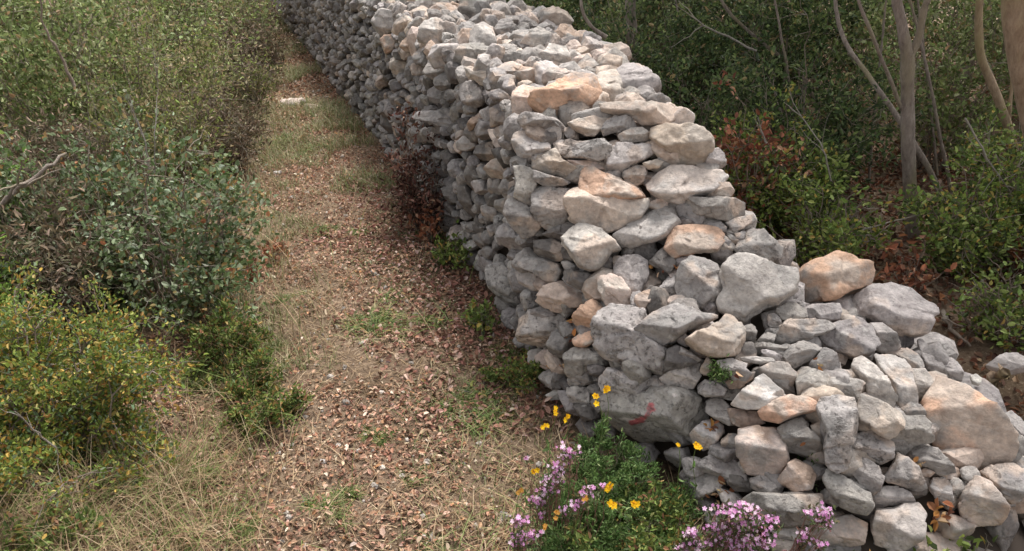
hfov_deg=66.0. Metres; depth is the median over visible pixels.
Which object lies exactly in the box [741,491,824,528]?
stone
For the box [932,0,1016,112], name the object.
shrub
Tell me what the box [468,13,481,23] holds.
stone
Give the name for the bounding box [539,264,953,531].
caught leaves
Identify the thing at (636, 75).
stone
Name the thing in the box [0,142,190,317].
shrub
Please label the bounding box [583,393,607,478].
yellow flower
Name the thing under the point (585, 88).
stone
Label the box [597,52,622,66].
stone
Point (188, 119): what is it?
shrub
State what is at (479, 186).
stone
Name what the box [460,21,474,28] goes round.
stone
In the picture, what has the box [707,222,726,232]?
stone
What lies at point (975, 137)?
bare branch
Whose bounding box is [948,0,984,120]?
tree
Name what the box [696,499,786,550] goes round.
pink flower plant
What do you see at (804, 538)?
pink flower plant
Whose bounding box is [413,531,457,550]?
grass tuft
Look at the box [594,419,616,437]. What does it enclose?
stone
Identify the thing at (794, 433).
stone
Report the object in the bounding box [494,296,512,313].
stone
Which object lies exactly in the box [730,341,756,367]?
stone
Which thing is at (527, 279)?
stone
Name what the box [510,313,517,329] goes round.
stone
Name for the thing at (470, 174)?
stone
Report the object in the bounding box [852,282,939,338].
stone
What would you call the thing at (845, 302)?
stone
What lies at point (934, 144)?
tree
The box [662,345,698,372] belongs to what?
stone
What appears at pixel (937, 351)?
stone
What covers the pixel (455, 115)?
stone
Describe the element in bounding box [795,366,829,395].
stone
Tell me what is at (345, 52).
packed rubble
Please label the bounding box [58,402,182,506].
shrub
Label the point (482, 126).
stone
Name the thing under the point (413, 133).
stone
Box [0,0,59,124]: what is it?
shrub
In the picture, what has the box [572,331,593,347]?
stone
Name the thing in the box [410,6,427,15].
stone
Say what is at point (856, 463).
stone
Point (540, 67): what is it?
stone
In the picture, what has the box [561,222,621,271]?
stone
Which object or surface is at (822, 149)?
bare branch
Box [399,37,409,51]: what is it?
stone
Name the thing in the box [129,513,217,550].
grass tuft
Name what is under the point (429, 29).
stone
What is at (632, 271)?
stone
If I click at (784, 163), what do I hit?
dead shrub
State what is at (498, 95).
stone
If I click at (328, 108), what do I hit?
olive grass
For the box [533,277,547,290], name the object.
stone
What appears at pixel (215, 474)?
grass tuft
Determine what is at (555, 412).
yellow flower
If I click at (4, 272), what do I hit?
shrub
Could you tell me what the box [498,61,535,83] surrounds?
stone
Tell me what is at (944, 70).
shrub
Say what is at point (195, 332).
shrub
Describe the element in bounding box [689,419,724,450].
stone
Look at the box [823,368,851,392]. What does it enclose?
stone
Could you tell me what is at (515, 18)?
stone
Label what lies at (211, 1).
shrub
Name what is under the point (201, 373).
grass tuft
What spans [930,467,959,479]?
stone
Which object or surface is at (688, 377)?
stone
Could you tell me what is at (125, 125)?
shrub
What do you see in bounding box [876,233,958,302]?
dead shrub
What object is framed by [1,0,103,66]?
shrub
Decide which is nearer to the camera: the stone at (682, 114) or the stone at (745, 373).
the stone at (745, 373)
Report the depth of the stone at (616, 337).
2.46 m
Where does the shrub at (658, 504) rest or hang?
on the ground at (966, 352)
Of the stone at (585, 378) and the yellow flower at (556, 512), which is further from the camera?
the stone at (585, 378)
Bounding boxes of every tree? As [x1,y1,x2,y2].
[579,0,607,39]
[625,0,638,62]
[720,0,822,127]
[774,0,795,121]
[781,1,791,115]
[833,0,948,211]
[857,0,930,239]
[868,0,886,185]
[909,0,952,194]
[917,0,938,178]
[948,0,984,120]
[974,0,1021,181]
[989,42,1004,152]
[1001,0,1023,137]
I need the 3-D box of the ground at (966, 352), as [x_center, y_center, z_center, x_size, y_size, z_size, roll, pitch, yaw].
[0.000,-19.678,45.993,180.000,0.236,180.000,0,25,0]
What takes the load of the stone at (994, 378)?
on the packed rubble
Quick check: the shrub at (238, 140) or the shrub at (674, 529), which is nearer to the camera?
the shrub at (674, 529)
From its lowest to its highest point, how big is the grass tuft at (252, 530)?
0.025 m
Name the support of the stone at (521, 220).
on the packed rubble
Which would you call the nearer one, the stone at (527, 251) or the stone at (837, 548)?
the stone at (837, 548)
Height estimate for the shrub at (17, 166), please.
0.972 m
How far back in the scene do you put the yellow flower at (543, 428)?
2.38 m
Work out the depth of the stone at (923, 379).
2.30 m
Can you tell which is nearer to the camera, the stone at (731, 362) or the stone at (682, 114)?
the stone at (731, 362)
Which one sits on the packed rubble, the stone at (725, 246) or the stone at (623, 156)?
the stone at (623, 156)
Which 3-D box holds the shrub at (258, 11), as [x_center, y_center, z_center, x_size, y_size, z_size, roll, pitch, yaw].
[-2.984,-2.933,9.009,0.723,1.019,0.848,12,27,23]
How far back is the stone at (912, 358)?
2.42 m
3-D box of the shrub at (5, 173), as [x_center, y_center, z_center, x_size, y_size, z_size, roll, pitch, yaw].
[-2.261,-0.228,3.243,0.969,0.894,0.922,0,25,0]
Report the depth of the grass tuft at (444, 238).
4.36 m
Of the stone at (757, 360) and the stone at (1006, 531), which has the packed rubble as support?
the stone at (757, 360)
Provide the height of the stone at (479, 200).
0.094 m
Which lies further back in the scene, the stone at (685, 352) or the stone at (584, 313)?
the stone at (584, 313)
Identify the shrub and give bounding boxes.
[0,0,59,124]
[0,0,117,105]
[0,0,160,124]
[0,0,203,174]
[0,91,151,212]
[0,123,108,285]
[0,130,71,267]
[0,138,150,342]
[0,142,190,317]
[0,220,43,370]
[0,238,44,372]
[0,256,54,407]
[0,258,211,544]
[0,390,45,496]
[0,498,112,550]
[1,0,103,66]
[22,89,246,282]
[43,0,253,154]
[50,0,253,206]
[58,99,279,343]
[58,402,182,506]
[77,0,266,110]
[78,0,254,74]
[116,0,228,39]
[141,66,276,186]
[164,3,262,102]
[181,291,275,389]
[210,38,288,111]
[214,330,289,407]
[218,381,314,443]
[220,0,290,35]
[222,0,274,40]
[222,7,299,82]
[224,0,282,57]
[235,257,264,282]
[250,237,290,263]
[357,102,450,233]
[408,204,447,245]
[427,219,472,271]
[457,295,500,339]
[479,346,545,396]
[509,0,615,30]
[513,522,606,550]
[525,475,587,542]
[532,0,763,87]
[541,413,664,538]
[548,532,602,550]
[563,477,660,550]
[563,480,679,550]
[574,0,756,112]
[587,0,712,72]
[611,503,702,550]
[612,470,695,534]
[648,0,812,62]
[656,43,779,168]
[659,477,713,525]
[660,0,889,130]
[705,0,945,204]
[706,354,733,383]
[710,70,803,220]
[710,81,861,235]
[729,0,972,96]
[744,125,814,232]
[753,173,908,265]
[757,0,955,55]
[797,453,825,467]
[816,0,1020,170]
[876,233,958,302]
[890,146,1023,283]
[892,2,1005,57]
[913,525,997,550]
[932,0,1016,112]
[944,252,1023,352]
[946,103,1023,253]
[961,17,1020,140]
[990,213,1023,286]
[1004,235,1023,268]
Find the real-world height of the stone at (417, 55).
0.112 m
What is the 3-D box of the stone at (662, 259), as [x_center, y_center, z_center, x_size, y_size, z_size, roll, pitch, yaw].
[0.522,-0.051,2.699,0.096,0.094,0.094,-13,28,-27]
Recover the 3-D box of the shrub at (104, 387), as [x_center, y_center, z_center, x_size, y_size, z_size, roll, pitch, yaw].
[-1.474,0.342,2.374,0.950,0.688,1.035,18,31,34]
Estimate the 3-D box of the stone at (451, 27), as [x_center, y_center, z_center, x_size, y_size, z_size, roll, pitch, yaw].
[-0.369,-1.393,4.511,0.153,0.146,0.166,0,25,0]
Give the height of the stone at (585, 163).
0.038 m
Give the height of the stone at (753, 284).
0.230 m
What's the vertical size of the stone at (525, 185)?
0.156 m
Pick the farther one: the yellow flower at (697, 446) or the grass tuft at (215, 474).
the grass tuft at (215, 474)
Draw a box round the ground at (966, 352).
[0,0,1023,550]
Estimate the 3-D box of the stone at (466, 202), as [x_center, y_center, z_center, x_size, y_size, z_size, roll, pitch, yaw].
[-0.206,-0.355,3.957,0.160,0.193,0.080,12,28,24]
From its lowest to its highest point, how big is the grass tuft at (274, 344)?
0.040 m
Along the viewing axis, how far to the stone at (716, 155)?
2.76 m
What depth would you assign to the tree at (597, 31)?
4.99 m
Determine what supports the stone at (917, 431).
on the packed rubble
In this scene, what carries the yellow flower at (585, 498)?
on the ground at (966, 352)
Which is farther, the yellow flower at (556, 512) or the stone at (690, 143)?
the stone at (690, 143)
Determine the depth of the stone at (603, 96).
3.04 m
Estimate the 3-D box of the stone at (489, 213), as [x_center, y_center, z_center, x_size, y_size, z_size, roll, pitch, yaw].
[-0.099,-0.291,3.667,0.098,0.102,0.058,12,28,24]
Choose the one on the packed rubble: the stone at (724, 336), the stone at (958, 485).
the stone at (724, 336)
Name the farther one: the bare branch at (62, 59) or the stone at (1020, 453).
the bare branch at (62, 59)
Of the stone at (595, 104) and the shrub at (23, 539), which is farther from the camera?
the stone at (595, 104)
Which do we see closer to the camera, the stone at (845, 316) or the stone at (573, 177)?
the stone at (845, 316)
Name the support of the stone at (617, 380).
on the stone at (652, 414)
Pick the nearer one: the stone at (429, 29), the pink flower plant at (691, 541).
the pink flower plant at (691, 541)
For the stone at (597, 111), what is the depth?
2.90 m
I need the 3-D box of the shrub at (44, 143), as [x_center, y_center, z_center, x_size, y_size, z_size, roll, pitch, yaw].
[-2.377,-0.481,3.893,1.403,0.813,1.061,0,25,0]
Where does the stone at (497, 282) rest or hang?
on the ground at (966, 352)
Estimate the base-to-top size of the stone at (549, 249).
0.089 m
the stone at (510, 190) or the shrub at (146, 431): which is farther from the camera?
the stone at (510, 190)
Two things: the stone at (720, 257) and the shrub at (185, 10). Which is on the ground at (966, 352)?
the shrub at (185, 10)
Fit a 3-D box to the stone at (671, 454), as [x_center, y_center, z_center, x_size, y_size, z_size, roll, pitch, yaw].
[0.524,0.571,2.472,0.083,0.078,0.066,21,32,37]
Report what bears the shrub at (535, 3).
on the ground at (966, 352)
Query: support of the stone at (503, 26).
on the packed rubble
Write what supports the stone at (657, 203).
on the packed rubble
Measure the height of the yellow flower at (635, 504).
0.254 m
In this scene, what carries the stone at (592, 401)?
on the stone at (612, 431)
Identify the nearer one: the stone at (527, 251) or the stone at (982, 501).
the stone at (982, 501)
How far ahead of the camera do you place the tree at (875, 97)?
4.51 m
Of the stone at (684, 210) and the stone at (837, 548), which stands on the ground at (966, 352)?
the stone at (837, 548)
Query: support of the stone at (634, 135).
on the packed rubble
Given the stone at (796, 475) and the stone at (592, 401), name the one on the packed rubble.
the stone at (796, 475)
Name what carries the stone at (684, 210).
on the packed rubble
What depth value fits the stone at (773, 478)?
2.22 m
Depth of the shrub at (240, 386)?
2.93 m
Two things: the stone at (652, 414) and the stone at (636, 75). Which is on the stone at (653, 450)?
the stone at (652, 414)
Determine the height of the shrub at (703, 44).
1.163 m
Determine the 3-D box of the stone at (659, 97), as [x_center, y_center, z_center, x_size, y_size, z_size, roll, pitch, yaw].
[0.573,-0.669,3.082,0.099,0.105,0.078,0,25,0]
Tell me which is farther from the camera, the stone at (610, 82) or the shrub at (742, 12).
the shrub at (742, 12)
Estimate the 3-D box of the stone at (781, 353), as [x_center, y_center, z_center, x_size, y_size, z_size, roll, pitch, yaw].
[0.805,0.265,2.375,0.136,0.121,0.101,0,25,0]
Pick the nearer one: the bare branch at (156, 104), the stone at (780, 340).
the stone at (780, 340)
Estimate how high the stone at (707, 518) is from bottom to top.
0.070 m
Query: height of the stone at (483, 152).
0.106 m
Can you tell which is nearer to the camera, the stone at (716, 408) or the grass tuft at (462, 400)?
the stone at (716, 408)
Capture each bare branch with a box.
[0,152,67,207]
[1,409,55,447]
[39,0,75,86]
[124,89,150,168]
[152,37,158,172]
[672,1,756,51]
[753,117,766,142]
[784,93,831,180]
[852,195,1002,234]
[940,309,970,346]
[964,118,1019,194]
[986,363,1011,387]
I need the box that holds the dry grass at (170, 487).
[0,33,759,550]
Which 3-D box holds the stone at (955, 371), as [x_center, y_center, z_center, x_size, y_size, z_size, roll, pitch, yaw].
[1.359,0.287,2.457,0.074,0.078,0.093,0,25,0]
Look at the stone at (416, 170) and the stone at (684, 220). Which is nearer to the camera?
the stone at (684, 220)
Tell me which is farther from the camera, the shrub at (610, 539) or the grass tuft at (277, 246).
the grass tuft at (277, 246)
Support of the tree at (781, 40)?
on the ground at (966, 352)
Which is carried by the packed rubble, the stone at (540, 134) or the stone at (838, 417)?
the stone at (838, 417)
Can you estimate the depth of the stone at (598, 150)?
2.84 m
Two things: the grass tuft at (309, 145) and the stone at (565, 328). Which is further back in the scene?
the grass tuft at (309, 145)
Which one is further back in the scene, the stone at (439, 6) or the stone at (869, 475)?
the stone at (439, 6)
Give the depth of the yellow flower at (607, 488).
2.12 m
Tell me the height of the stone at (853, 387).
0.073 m
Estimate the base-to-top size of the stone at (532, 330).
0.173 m
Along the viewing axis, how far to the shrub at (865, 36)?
6.73 m
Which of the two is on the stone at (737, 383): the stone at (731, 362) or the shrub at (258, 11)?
the stone at (731, 362)
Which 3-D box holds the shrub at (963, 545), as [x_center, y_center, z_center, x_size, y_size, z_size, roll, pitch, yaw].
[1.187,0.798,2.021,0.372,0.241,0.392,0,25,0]
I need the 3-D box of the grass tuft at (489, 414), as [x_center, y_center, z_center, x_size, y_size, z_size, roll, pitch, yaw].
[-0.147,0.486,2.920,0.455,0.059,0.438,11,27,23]
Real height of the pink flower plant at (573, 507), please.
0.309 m
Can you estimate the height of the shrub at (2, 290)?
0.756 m
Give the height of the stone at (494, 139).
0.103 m
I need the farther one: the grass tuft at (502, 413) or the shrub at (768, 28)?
the shrub at (768, 28)
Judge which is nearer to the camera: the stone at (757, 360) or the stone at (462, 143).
the stone at (757, 360)
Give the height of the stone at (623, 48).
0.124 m
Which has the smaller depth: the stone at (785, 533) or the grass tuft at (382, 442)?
the stone at (785, 533)
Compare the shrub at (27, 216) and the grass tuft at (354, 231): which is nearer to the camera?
the shrub at (27, 216)
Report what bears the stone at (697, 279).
on the packed rubble
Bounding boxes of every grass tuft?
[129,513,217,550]
[166,354,238,401]
[178,367,292,408]
[178,457,231,492]
[199,496,224,521]
[199,500,257,545]
[224,513,269,549]
[243,337,294,354]
[252,130,301,145]
[267,140,326,159]
[267,288,313,308]
[293,476,371,539]
[302,221,351,238]
[329,284,458,349]
[334,303,404,340]
[343,226,371,237]
[356,422,389,441]
[364,425,399,449]
[386,308,446,341]
[389,463,427,490]
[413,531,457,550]
[414,378,534,449]
[415,375,496,420]
[432,229,454,244]
[479,397,530,428]
[482,339,522,363]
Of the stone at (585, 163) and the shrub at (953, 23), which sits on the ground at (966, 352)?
the shrub at (953, 23)
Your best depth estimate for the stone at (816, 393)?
2.22 m
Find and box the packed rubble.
[271,0,1023,531]
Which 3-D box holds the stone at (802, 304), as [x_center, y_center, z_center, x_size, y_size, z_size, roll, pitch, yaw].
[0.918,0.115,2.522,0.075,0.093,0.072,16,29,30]
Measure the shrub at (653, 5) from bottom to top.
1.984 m
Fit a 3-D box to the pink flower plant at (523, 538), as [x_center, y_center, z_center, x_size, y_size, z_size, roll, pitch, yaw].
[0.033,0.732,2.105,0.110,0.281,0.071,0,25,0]
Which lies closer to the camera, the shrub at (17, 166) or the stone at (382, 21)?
the shrub at (17, 166)
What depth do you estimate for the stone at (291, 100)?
7.25 m
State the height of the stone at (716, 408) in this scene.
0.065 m
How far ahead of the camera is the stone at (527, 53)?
3.62 m
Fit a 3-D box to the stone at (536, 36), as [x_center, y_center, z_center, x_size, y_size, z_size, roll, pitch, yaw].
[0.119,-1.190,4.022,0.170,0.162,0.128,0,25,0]
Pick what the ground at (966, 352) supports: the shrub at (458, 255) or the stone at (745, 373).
the shrub at (458, 255)
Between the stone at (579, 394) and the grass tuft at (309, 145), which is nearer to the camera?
the stone at (579, 394)
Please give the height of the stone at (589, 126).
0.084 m
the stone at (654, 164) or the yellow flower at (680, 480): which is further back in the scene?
the stone at (654, 164)
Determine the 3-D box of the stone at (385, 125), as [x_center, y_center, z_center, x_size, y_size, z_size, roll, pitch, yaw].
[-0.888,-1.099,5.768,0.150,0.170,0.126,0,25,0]
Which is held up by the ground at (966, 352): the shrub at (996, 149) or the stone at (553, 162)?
the shrub at (996, 149)
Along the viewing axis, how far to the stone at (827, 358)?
2.28 m
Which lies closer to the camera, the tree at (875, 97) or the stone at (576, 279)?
the stone at (576, 279)
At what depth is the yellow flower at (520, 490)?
2.15 m
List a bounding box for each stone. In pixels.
[280,98,304,105]
[370,8,393,35]
[380,34,395,53]
[380,114,393,133]
[389,57,406,74]
[391,15,412,35]
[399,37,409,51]
[403,159,424,175]
[405,94,418,106]
[408,126,424,142]
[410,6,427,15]
[412,46,424,64]
[412,107,451,126]
[417,17,444,45]
[422,60,444,79]
[427,43,458,69]
[427,86,444,104]
[429,2,456,10]
[439,20,458,33]
[450,100,461,121]
[452,42,488,63]
[455,136,476,150]
[456,185,475,217]
[457,0,488,17]
[459,80,485,108]
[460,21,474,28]
[464,67,485,85]
[464,164,480,190]
[467,113,481,130]
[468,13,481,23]
[468,24,496,45]
[471,179,487,194]
[472,214,486,233]
[472,232,491,248]
[473,141,494,160]
[474,119,495,139]
[474,194,486,211]
[477,256,492,273]
[478,21,495,35]
[480,204,497,221]
[483,158,509,178]
[485,262,520,307]
[486,57,502,75]
[486,224,494,236]
[487,178,501,194]
[488,88,507,102]
[488,129,500,147]
[489,103,505,127]
[491,147,509,168]
[492,1,512,15]
[493,213,504,235]
[494,17,515,35]
[494,198,505,213]
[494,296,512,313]
[495,223,522,249]
[497,74,515,89]
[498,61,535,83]
[498,179,508,198]
[499,43,518,52]
[499,511,509,519]
[502,77,515,95]
[502,195,540,238]
[505,15,518,23]
[505,102,512,119]
[505,149,516,158]
[507,184,514,194]
[507,268,526,292]
[508,30,528,39]
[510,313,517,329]
[511,84,537,113]
[511,130,551,163]
[511,246,538,272]
[513,165,536,205]
[515,11,537,17]
[515,270,537,291]
[515,309,568,347]
[517,111,565,133]
[517,255,563,282]
[520,26,550,46]
[520,47,542,60]
[520,288,539,310]
[522,126,556,151]
[527,71,602,115]
[530,186,569,229]
[530,306,556,317]
[531,148,576,178]
[533,60,558,85]
[533,170,570,186]
[533,238,563,261]
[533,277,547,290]
[534,348,548,369]
[535,280,581,312]
[537,6,573,24]
[539,43,570,62]
[541,67,570,84]
[541,222,574,239]
[545,117,563,138]
[545,390,559,400]
[546,329,576,357]
[553,138,611,162]
[555,23,574,37]
[557,320,577,337]
[557,390,578,415]
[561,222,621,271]
[561,260,578,269]
[562,346,608,378]
[563,187,649,232]
[563,269,591,290]
[565,165,583,184]
[566,386,592,403]
[567,115,607,136]
[567,160,604,169]
[567,372,593,386]
[571,107,613,137]
[571,298,602,328]
[572,53,591,62]
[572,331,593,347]
[573,403,600,421]
[574,30,585,42]
[574,46,588,54]
[576,325,592,346]
[577,69,595,74]
[578,166,645,199]
[589,91,609,108]
[590,303,666,375]
[590,390,602,413]
[592,101,605,107]
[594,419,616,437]
[596,69,622,101]
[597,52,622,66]
[597,273,630,305]
[598,367,648,394]
[599,100,675,125]
[600,115,636,136]
[600,385,708,443]
[603,42,631,60]
[604,142,653,174]
[608,47,629,63]
[612,211,680,248]
[613,254,649,293]
[616,63,661,92]
[617,127,649,143]
[622,165,647,185]
[628,442,660,464]
[634,289,650,307]
[634,303,717,345]
[642,159,663,169]
[645,285,668,314]
[646,92,670,102]
[646,164,728,204]
[648,246,676,274]
[649,122,714,165]
[649,198,667,209]
[651,140,679,164]
[659,275,675,295]
[659,365,701,388]
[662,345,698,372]
[663,224,724,258]
[663,447,690,467]
[667,102,694,123]
[668,269,676,277]
[668,298,699,309]
[674,255,721,311]
[675,256,687,266]
[676,203,705,223]
[679,216,694,224]
[679,346,701,361]
[684,314,745,357]
[685,196,744,220]
[688,473,727,499]
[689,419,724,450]
[689,494,720,509]
[696,454,748,480]
[697,379,727,397]
[700,357,712,375]
[704,506,727,537]
[705,147,726,167]
[705,397,735,425]
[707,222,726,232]
[708,181,734,196]
[708,441,738,462]
[710,239,732,265]
[714,486,753,517]
[716,252,799,323]
[717,358,747,373]
[720,236,734,251]
[721,433,736,447]
[725,371,755,389]
[726,214,756,231]
[726,232,738,244]
[727,408,765,427]
[729,366,751,383]
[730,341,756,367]
[730,374,785,409]
[734,227,783,261]
[734,231,745,239]
[734,425,789,475]
[739,356,775,364]
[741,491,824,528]
[744,324,756,341]
[749,475,783,492]
[755,342,787,350]
[757,332,775,342]
[757,361,796,386]
[757,394,816,423]
[759,343,799,370]
[761,349,781,360]
[764,328,790,344]
[764,469,785,488]
[767,313,781,327]
[767,534,797,550]
[771,527,807,540]
[775,301,807,321]
[775,318,835,343]
[777,417,822,457]
[777,458,816,491]
[782,340,821,368]
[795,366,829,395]
[798,301,809,307]
[799,250,875,302]
[800,537,860,550]
[801,385,844,422]
[801,510,843,546]
[805,303,841,321]
[808,336,821,356]
[809,347,840,369]
[811,421,823,444]
[816,394,858,473]
[817,317,880,359]
[820,488,838,507]
[822,468,874,515]
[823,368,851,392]
[827,377,865,401]
[827,514,867,547]
[828,295,853,310]
[832,314,854,322]
[841,308,848,314]
[841,448,875,476]
[847,467,888,489]
[851,356,897,407]
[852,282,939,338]
[852,457,884,495]
[852,504,883,521]
[854,430,894,464]
[857,393,905,439]
[857,421,868,432]
[869,322,900,353]
[870,502,926,550]
[872,485,915,506]
[874,353,917,407]
[874,543,918,550]
[884,452,927,491]
[893,415,934,445]
[897,348,924,367]
[901,402,926,415]
[911,446,955,475]
[912,341,948,369]
[912,368,932,400]
[916,531,970,550]
[917,339,948,377]
[920,376,1019,470]
[921,467,934,477]
[928,476,954,504]
[929,371,947,382]
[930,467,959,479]
[933,511,976,540]
[934,477,966,510]
[944,357,963,381]
[957,475,1010,526]
[959,466,980,482]
[970,374,981,385]
[975,546,991,550]
[979,463,1023,504]
[984,508,1018,550]
[985,352,1023,374]
[1006,410,1023,435]
[1010,432,1023,463]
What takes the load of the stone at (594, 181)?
on the stone at (610, 215)
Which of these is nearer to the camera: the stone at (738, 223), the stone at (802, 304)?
the stone at (802, 304)
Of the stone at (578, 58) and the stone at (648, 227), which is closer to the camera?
the stone at (648, 227)
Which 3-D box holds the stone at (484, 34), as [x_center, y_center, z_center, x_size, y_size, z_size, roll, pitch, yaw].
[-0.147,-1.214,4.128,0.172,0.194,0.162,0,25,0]
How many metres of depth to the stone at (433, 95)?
4.30 m
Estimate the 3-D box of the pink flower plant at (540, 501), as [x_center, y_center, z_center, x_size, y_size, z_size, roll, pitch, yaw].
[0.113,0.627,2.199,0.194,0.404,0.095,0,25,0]
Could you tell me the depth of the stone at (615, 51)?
3.64 m
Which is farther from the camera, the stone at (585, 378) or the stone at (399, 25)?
the stone at (399, 25)
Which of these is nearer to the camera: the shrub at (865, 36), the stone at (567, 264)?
the stone at (567, 264)
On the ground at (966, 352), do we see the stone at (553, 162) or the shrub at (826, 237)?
the shrub at (826, 237)
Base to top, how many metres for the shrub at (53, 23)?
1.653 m
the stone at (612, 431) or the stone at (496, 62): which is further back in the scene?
the stone at (496, 62)
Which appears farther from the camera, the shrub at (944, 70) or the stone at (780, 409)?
the shrub at (944, 70)
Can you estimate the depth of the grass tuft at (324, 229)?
4.47 m
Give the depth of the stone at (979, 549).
2.13 m
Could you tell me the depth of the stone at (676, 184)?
2.73 m
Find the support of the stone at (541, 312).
on the stone at (532, 330)
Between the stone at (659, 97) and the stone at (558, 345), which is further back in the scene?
the stone at (659, 97)
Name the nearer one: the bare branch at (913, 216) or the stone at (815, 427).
the stone at (815, 427)
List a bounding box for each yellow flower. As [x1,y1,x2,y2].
[513,487,523,550]
[518,467,539,531]
[540,423,558,477]
[542,406,557,467]
[542,510,559,550]
[543,523,547,550]
[562,414,569,484]
[581,495,596,546]
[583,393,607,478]
[593,385,610,454]
[600,499,616,545]
[604,481,613,530]
[625,500,640,542]
[660,442,683,521]
[689,441,702,521]
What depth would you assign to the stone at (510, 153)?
3.15 m
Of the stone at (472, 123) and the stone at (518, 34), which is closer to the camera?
the stone at (472, 123)
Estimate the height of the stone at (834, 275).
0.167 m
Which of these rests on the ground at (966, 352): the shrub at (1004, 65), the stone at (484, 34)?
the shrub at (1004, 65)
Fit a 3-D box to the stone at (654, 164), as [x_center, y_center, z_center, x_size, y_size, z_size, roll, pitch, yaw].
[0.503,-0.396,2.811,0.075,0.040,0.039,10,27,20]
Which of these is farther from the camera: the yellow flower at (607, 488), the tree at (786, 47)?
the tree at (786, 47)
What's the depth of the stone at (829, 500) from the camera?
2.17 m
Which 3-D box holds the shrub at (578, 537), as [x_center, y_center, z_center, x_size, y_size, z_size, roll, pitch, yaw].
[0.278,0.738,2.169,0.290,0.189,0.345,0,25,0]
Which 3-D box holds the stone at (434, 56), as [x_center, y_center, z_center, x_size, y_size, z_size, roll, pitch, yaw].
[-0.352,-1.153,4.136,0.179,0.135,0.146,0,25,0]
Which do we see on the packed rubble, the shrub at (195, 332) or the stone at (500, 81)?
the stone at (500, 81)
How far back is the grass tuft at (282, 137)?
6.21 m
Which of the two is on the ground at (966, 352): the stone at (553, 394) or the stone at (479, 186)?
the stone at (553, 394)
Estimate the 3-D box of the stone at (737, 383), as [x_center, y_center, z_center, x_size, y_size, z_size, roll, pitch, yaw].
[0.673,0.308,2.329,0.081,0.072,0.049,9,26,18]
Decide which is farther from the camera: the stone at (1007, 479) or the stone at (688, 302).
the stone at (688, 302)
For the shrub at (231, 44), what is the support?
on the ground at (966, 352)
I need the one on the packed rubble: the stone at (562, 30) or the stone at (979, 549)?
the stone at (562, 30)
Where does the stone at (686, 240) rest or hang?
on the stone at (662, 259)
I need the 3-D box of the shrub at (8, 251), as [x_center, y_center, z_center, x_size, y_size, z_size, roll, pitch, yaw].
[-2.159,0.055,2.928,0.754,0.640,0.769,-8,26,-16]
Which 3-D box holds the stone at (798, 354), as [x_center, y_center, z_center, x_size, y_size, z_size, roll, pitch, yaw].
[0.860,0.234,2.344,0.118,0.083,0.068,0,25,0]
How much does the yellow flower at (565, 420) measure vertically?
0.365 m
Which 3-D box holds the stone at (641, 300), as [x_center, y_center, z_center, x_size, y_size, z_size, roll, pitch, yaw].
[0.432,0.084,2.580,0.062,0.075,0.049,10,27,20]
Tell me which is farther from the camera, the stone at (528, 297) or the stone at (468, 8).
the stone at (468, 8)
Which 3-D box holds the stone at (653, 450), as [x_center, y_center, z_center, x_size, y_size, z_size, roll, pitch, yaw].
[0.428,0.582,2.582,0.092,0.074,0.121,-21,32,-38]
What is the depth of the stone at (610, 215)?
2.77 m
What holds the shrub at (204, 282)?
on the ground at (966, 352)
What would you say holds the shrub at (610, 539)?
on the ground at (966, 352)
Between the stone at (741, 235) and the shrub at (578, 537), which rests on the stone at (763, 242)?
the stone at (741, 235)
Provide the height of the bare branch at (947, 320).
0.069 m
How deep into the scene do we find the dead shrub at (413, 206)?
4.32 m
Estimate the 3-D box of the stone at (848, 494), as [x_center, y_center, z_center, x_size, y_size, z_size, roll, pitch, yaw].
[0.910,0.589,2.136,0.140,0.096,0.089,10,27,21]
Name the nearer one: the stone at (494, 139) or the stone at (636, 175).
the stone at (636, 175)
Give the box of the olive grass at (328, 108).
[68,6,704,550]
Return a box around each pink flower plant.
[504,508,544,550]
[519,440,587,543]
[552,482,612,549]
[668,526,711,550]
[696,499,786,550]
[789,501,839,550]
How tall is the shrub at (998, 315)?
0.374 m
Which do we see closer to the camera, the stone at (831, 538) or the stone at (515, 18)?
the stone at (831, 538)
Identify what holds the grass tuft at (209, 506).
on the ground at (966, 352)
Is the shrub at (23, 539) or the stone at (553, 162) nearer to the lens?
the shrub at (23, 539)
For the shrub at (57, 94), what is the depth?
4.63 m
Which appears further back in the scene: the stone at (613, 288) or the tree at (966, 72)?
the tree at (966, 72)
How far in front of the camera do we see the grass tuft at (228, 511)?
2.36 m
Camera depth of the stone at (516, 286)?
3.14 m
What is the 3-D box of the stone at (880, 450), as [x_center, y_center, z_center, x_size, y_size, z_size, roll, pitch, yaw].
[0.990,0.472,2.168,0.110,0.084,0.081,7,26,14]
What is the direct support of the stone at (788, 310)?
on the packed rubble
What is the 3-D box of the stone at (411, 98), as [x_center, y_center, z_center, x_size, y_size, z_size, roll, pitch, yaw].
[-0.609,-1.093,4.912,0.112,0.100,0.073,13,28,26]
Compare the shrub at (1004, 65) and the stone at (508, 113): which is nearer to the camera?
the stone at (508, 113)

